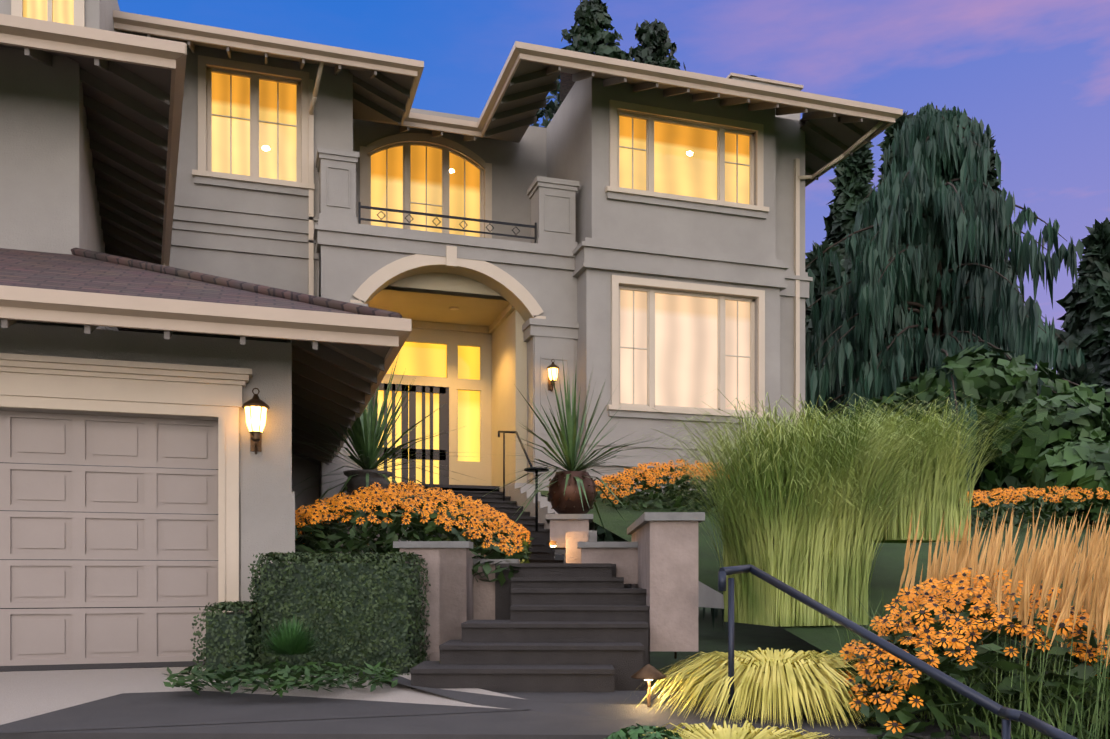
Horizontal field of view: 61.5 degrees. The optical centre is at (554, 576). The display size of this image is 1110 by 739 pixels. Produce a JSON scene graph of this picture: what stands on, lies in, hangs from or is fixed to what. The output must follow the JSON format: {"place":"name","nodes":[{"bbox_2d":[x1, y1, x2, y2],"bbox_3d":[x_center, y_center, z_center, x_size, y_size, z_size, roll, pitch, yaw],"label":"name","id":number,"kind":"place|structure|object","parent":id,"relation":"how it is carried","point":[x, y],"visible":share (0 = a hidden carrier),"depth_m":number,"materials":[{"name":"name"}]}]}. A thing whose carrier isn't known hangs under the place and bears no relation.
{"place":"outdoors","nodes":[
{"label":"outdoors","id":0,"kind":"place"},
{"bbox_2d":[0,661,1000,732],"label":"driveway","id":1,"kind":"structure","parent":0,"point":[26,692],"depth_m":6.90,"materials":[{"name":"grey concrete"}]},
{"bbox_2d":[0,322,294,612],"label":"garage walls","id":2,"kind":"structure","parent":1,"relation":"on","point":[57,369],"depth_m":8.68,"materials":[{"name":"grey paint"}]},
{"bbox_2d":[0,13,186,329],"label":"wing","id":3,"kind":"structure","parent":2,"relation":"on","point":[90,123],"depth_m":10.38,"materials":[{"name":"grey paint"}]},
{"bbox_2d":[0,410,217,671],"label":"garage door","id":4,"kind":"structure","parent":2,"relation":"in","point":[108,538],"depth_m":8.64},
{"bbox_2d":[0,247,411,464],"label":"garage roof","id":5,"kind":"structure","parent":2,"relation":"on","point":[344,354],"depth_m":8.54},
{"bbox_2d":[242,388,269,453],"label":"wall lantern","id":6,"kind":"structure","parent":2,"relation":"attached to","point":[255,407],"depth_m":8.64,"materials":[{"name":"white glass"}]},
{"bbox_2d":[190,601,263,677],"bbox_3d":[-2.751,0.576,8.139,0.547,0.726,0.887,0,0,1],"label":"hedge","id":7,"kind":"object","parent":1,"relation":"on","point":[226,639],"visible":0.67,"depth_m":7.79,"materials":[{"name":"green plant"}]},
{"bbox_2d":[163,658,399,696],"bbox_3d":[-2.039,0.753,6.974,1.724,0.202,1.352,0,0,-17],"label":"groundcover","id":8,"kind":"object","parent":1,"relation":"on","point":[286,679],"visible":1,"depth_m":6.84,"materials":[{"name":"green plant"}]},
{"bbox_2d":[256,614,321,656],"bbox_3d":[-2.103,0.459,7.377,0.609,0.341,0.606,0,0,-17],"label":"pine shrub","id":9,"kind":"object","parent":8,"relation":"on","point":[290,639],"visible":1,"depth_m":7.29,"materials":[{"name":"green plant"}]},
{"bbox_2d":[247,551,430,675],"bbox_3d":[-1.880,0.358,8.473,1.478,1.151,1.194,0,0,1],"label":"hedge","id":10,"kind":"object","parent":1,"relation":"on","point":[360,610],"visible":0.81,"depth_m":7.95,"materials":[{"name":"green plant"}]},
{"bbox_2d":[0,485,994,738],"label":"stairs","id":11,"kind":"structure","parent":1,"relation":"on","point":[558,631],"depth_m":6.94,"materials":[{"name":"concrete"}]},
{"bbox_2d":[498,430,532,500],"bbox_3d":[-0.589,-1.942,15.791,0.236,1.306,1.860,0,0,-21],"label":"porch handrail","id":12,"kind":"object","parent":11,"relation":"on","point":[522,446],"visible":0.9,"depth_m":16.49,"materials":[{"name":"black metal"}]},
{"bbox_2d":[524,467,548,531],"bbox_3d":[-0.237,-0.980,11.992,0.320,0.810,0.320,0,0,-17],"label":"bollard light","id":13,"kind":"object","parent":11,"relation":"on","point":[536,495],"visible":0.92,"depth_m":11.98,"materials":[{"name":"black metal"}]},
{"bbox_2d":[548,541,556,546],"bbox_3d":[-0.031,-0.364,10.522,0.080,0.065,0.072,0,0,-17],"label":"step light","id":14,"kind":"object","parent":11,"relation":"on","point":[552,543],"visible":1,"depth_m":10.49,"materials":[{"name":"brown metal"}]},
{"bbox_2d":[631,664,666,706],"bbox_3d":[0.611,0.842,6.074,0.236,0.540,0.236,0,0,-17],"label":"path light","id":15,"kind":"object","parent":11,"relation":"on","point":[648,672],"visible":0.83,"depth_m":6.03,"materials":[{"name":"brown metal"}]},
{"bbox_2d":[628,720,831,738],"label":"ornamental grass","id":16,"kind":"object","parent":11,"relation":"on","point":[747,730],"depth_m":4.74,"materials":[{"name":"yellow plant"}]},
{"bbox_2d":[637,647,918,730],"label":"ornamental grass","id":17,"kind":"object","parent":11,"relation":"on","point":[767,677],"depth_m":5.78,"materials":[{"name":"yellow plant"}]},
{"bbox_2d":[718,564,1077,738],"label":"handrail","id":18,"kind":"object","parent":11,"relation":"on","point":[1027,719],"visible":0.94,"depth_m":4.92,"materials":[{"name":"black metal"}]},
{"bbox_2d":[604,723,683,738],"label":"shrub","id":19,"kind":"object","parent":1,"relation":"on","point":[638,732],"visible":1,"depth_m":4.25,"materials":[{"name":"green plant"}]},
{"bbox_2d":[117,0,1109,373],"label":"sky","id":20,"kind":"structure","parent":0,"point":[1037,72],"materials":[{"name":"blue"}]},
{"bbox_2d":[650,607,833,690],"bbox_3d":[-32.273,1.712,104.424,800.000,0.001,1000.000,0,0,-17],"label":"ground","id":21,"kind":"structure","parent":0,"point":[751,637],"depth_m":24.03,"materials":[{"name":"green plant"}]},
{"bbox_2d":[534,488,1109,735],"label":"garden terrain","id":22,"kind":"structure","parent":0,"point":[887,571],"depth_m":12.55,"materials":[{"name":"soil"}]},
{"bbox_2d":[0,0,812,608],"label":"house walls","id":23,"kind":"structure","parent":22,"relation":"on","point":[526,314],"depth_m":18.07,"materials":[{"name":"grey paint"}]},
{"bbox_2d":[23,0,73,24],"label":"window glass","id":24,"kind":"object","parent":23,"relation":"attached to","point":[59,11],"depth_m":13.78,"materials":[{"name":"yellow glass"}]},
{"bbox_2d":[206,67,300,181],"bbox_3d":[-5.515,-8.223,17.113,1.654,1.950,0.053,0,0,-17],"label":"window frame","id":25,"kind":"object","parent":23,"relation":"attached to","point":[254,120],"visible":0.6,"depth_m":17.09,"materials":[{"name":"beige wood"}]},
{"bbox_2d":[212,72,295,180],"bbox_3d":[-5.523,-8.223,17.138,1.654,1.950,0.004,0,0,-17],"label":"window glass","id":26,"kind":"object","parent":25,"relation":"in","point":[241,129],"visible":0.72,"depth_m":17.11,"materials":[{"name":"yellow glass"}]},
{"bbox_2d":[367,142,483,237],"bbox_3d":[-2.754,-7.854,19.963,2.520,2.830,0.053,0,0,-17],"label":"arched window frame","id":27,"kind":"object","parent":23,"relation":"attached to","point":[407,202],"visible":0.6,"depth_m":19.95,"materials":[{"name":"beige wood"}]},
{"bbox_2d":[371,145,479,236],"bbox_3d":[-2.762,-7.854,19.988,2.520,2.830,0.004,0,0,-17],"label":"arched window glass","id":28,"kind":"object","parent":27,"relation":"in","point":[418,180],"visible":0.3,"depth_m":19.99,"materials":[{"name":"yellow glass"}]},
{"bbox_2d":[372,345,481,484],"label":"entry doors","id":29,"kind":"structure","parent":23,"relation":"attached to","point":[443,392],"depth_m":19.88,"materials":[{"name":"black metal"}]},
{"bbox_2d":[378,342,479,483],"bbox_3d":[-3.148,-3.389,19.849,3.500,3.400,0.001,0,0,-17],"label":"door glass","id":30,"kind":"object","parent":29,"relation":"in","point":[422,359],"depth_m":20.02,"materials":[{"name":"yellow glass"}]},
{"bbox_2d":[358,202,536,242],"bbox_3d":[-1.984,-6.638,17.625,3.400,0.460,0.036,0,0,-17],"label":"balcony rail","id":31,"kind":"object","parent":23,"relation":"attached to","point":[360,206],"visible":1,"depth_m":17.59,"materials":[{"name":"black metal"}]},
{"bbox_2d":[113,10,902,186],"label":"house roof","id":32,"kind":"structure","parent":23,"relation":"on","point":[834,129],"depth_m":17.54,"materials":[{"name":"beige wood"}]},
{"bbox_2d":[547,359,558,391],"bbox_3d":[-0.046,-3.858,17.910,0.250,0.615,0.289,0,0,-17],"label":"porch lantern","id":33,"kind":"object","parent":23,"relation":"attached to","point":[554,369],"visible":0.9,"depth_m":17.84,"materials":[{"name":"white glass"}]},
{"bbox_2d":[617,112,753,204],"bbox_3d":[2.602,-8.219,18.489,3.010,1.540,0.053,0,0,-17],"label":"tower window frame","id":34,"kind":"object","parent":23,"relation":"attached to","point":[721,161],"visible":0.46,"depth_m":18.67,"materials":[{"name":"beige wood"}]},
{"bbox_2d":[619,116,748,203],"bbox_3d":[2.594,-8.219,18.515,3.010,1.540,0.004,0,0,-17],"label":"tower window glass","id":35,"kind":"object","parent":34,"relation":"in","point":[685,160],"visible":0.78,"depth_m":18.50,"materials":[{"name":"yellow glass"}]},
{"bbox_2d":[619,286,754,412],"bbox_3d":[2.616,-4.444,18.494,3.000,2.350,0.053,0,0,-17],"label":"tower window frame","id":36,"kind":"object","parent":23,"relation":"attached to","point":[650,348],"visible":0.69,"depth_m":18.63,"materials":[{"name":"beige wood"}]},
{"bbox_2d":[620,290,749,410],"bbox_3d":[2.607,-4.444,18.521,3.000,2.350,0.001,0,0,-17],"label":"tower window glass","id":37,"kind":"object","parent":36,"relation":"in","point":[686,351],"visible":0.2,"depth_m":18.51,"materials":[{"name":"beige glass"}]},
{"bbox_2d":[334,483,704,660],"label":"planter walls","id":38,"kind":"structure","parent":22,"relation":"on","point":[656,557],"depth_m":8.61,"materials":[{"name":"concrete"}]},
{"bbox_2d":[293,351,484,513],"bbox_3d":[-2.711,-1.820,13.474,3.342,2.979,3.138,0,0,-44],"label":"potted plant","id":39,"kind":"object","parent":38,"relation":"on","point":[365,432],"visible":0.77,"depth_m":13.24,"materials":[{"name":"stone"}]},
{"bbox_2d":[295,481,533,586],"bbox_3d":[-1.731,-0.471,10.333,2.947,1.178,2.775,0,0,1],"label":"rudbeckia","id":40,"kind":"object","parent":38,"relation":"in","point":[438,514],"visible":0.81,"depth_m":9.52,"materials":[{"name":"orange plant"}]},
{"bbox_2d":[419,554,563,620],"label":"wall fixtures","id":41,"kind":"object","parent":38,"relation":"attached to","point":[559,556],"depth_m":9.54,"materials":[{"name":"metal"}]},
{"bbox_2d":[473,357,665,538],"bbox_3d":[0.121,-1.504,11.339,2.565,2.306,2.552,0,0,-17],"label":"potted plant","id":42,"kind":"object","parent":38,"relation":"on","point":[572,489],"visible":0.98,"depth_m":11.11,"materials":[{"name":"green plant"}]},
{"bbox_2d":[531,0,685,127],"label":"tree","id":43,"kind":"object","parent":22,"relation":"on","point":[588,34],"visible":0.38,"depth_m":44.81,"materials":[{"name":"green plant"}]},
{"bbox_2d":[594,459,728,512],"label":"flowers","id":44,"kind":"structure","parent":22,"relation":"on","point":[655,480],"depth_m":15.51,"materials":[{"name":"plant"}]},
{"bbox_2d":[595,277,1000,541],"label":"trees","id":45,"kind":"object","parent":22,"relation":"on","point":[603,537],"depth_m":33.31,"materials":[{"name":"green plant"}]},
{"bbox_2d":[611,390,1023,626],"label":"ornamental grass","id":46,"kind":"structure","parent":22,"relation":"on","point":[801,515],"depth_m":8.60,"materials":[{"name":"green plant"}]},
{"bbox_2d":[805,315,833,397],"bbox_3d":[8.438,-4.950,32.919,5.684,9.145,5.582,0,0,41],"label":"arborvitae tree","id":47,"kind":"object","parent":22,"relation":"on","point":[806,317],"depth_m":32.30,"materials":[{"name":"green plant"}]},
{"bbox_2d":[806,404,833,436],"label":"shrub","id":48,"kind":"object","parent":22,"relation":"on","point":[822,415],"visible":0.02,"depth_m":25.20,"materials":[{"name":"green plant"}]},
{"bbox_2d":[805,239,849,313],"bbox_3d":[10.138,-6.690,35.699,6.433,12.422,6.342,0,0,-17],"label":"arborvitae tree","id":49,"kind":"object","parent":22,"relation":"on","point":[831,283],"visible":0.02,"depth_m":35.32,"materials":[{"name":"green plant"}]},
{"bbox_2d":[820,142,875,280],"bbox_3d":[12.710,-10.043,39.810,6.891,18.709,6.857,0,0,-17],"label":"arborvitae tree","id":50,"kind":"object","parent":22,"relation":"on","point":[852,179],"visible":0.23,"depth_m":39.19,"materials":[{"name":"green plant"}]},
{"bbox_2d":[877,111,914,189],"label":"arborvitae tree","id":51,"kind":"object","parent":22,"relation":"on","point":[889,132],"visible":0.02,"depth_m":41.44,"materials":[{"name":"green plant"}]},
{"bbox_2d":[698,102,1094,629],"bbox_3d":[10.940,-5.041,25.687,13.067,15.939,13.322,0,0,-33],"label":"weeping cedar tree","id":52,"kind":"object","parent":22,"relation":"on","point":[933,238],"visible":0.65,"depth_m":24.59,"materials":[{"name":"green plant"}]},
{"bbox_2d":[776,389,1058,543],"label":"ornamental grass","id":53,"kind":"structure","parent":22,"relation":"on","point":[945,503],"depth_m":10.01,"materials":[{"name":"green plant"}]},
{"bbox_2d":[850,378,988,487],"bbox_3d":[8.924,-3.391,23.966,3.727,3.187,3.883,0,0,-41],"label":"shrub","id":54,"kind":"object","parent":22,"relation":"on","point":[904,388],"visible":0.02,"depth_m":23.01,"materials":[{"name":"green plant"}]},
{"bbox_2d":[810,503,1109,738],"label":"feather reed grass","id":55,"kind":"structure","parent":22,"relation":"on","point":[1050,567],"depth_m":5.51,"materials":[{"name":"beige plant"}]},
{"bbox_2d":[817,568,1109,738],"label":"rudbeckia","id":56,"kind":"object","parent":22,"relation":"on","point":[948,631],"visible":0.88,"depth_m":5.29,"materials":[{"name":"orange plant"}]},
{"bbox_2d":[874,344,1069,484],"bbox_3d":[9.599,-3.297,22.189,4.654,4.018,4.307,0,0,17],"label":"shrub","id":57,"kind":"object","parent":22,"relation":"on","point":[980,377],"visible":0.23,"depth_m":20.71,"materials":[{"name":"green plant"}]},
{"bbox_2d":[982,133,1018,357],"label":"arborvitae tree","id":58,"kind":"object","parent":22,"relation":"on","point":[992,179],"depth_m":42.06,"materials":[{"name":"green plant"}]},
{"bbox_2d":[958,486,1109,534],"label":"flower bed","id":59,"kind":"object","parent":22,"relation":"on","point":[983,497],"visible":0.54,"depth_m":15.99,"materials":[{"name":"orange plant"}]},
{"bbox_2d":[978,381,1109,514],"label":"shrub","id":60,"kind":"object","parent":22,"relation":"on","point":[1082,410],"visible":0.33,"depth_m":18.51,"materials":[{"name":"green plant"}]},
{"bbox_2d":[1023,435,1109,531],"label":"shrub","id":61,"kind":"object","parent":22,"relation":"on","point":[1084,464],"visible":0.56,"depth_m":16.83,"materials":[{"name":"green plant"}]},
{"bbox_2d":[1052,363,1103,393],"bbox_3d":[13.341,-2.570,23.743,4.668,5.680,4.776,0,0,28],"label":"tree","id":62,"kind":"object","parent":22,"relation":"on","point":[1083,374],"visible":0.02,"depth_m":23.41,"materials":[{"name":"green plant"}]},
{"bbox_2d":[1052,217,1109,380],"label":"tree","id":63,"kind":"object","parent":22,"relation":"on","point":[1085,308],"visible":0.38,"depth_m":29.25,"materials":[{"name":"green plant"}]},
{"bbox_2d":[1087,309,1109,388],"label":"tree","id":64,"kind":"object","parent":22,"relation":"on","point":[1102,363],"visible":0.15,"depth_m":26.68,"materials":[{"name":"green plant"}]}
]}

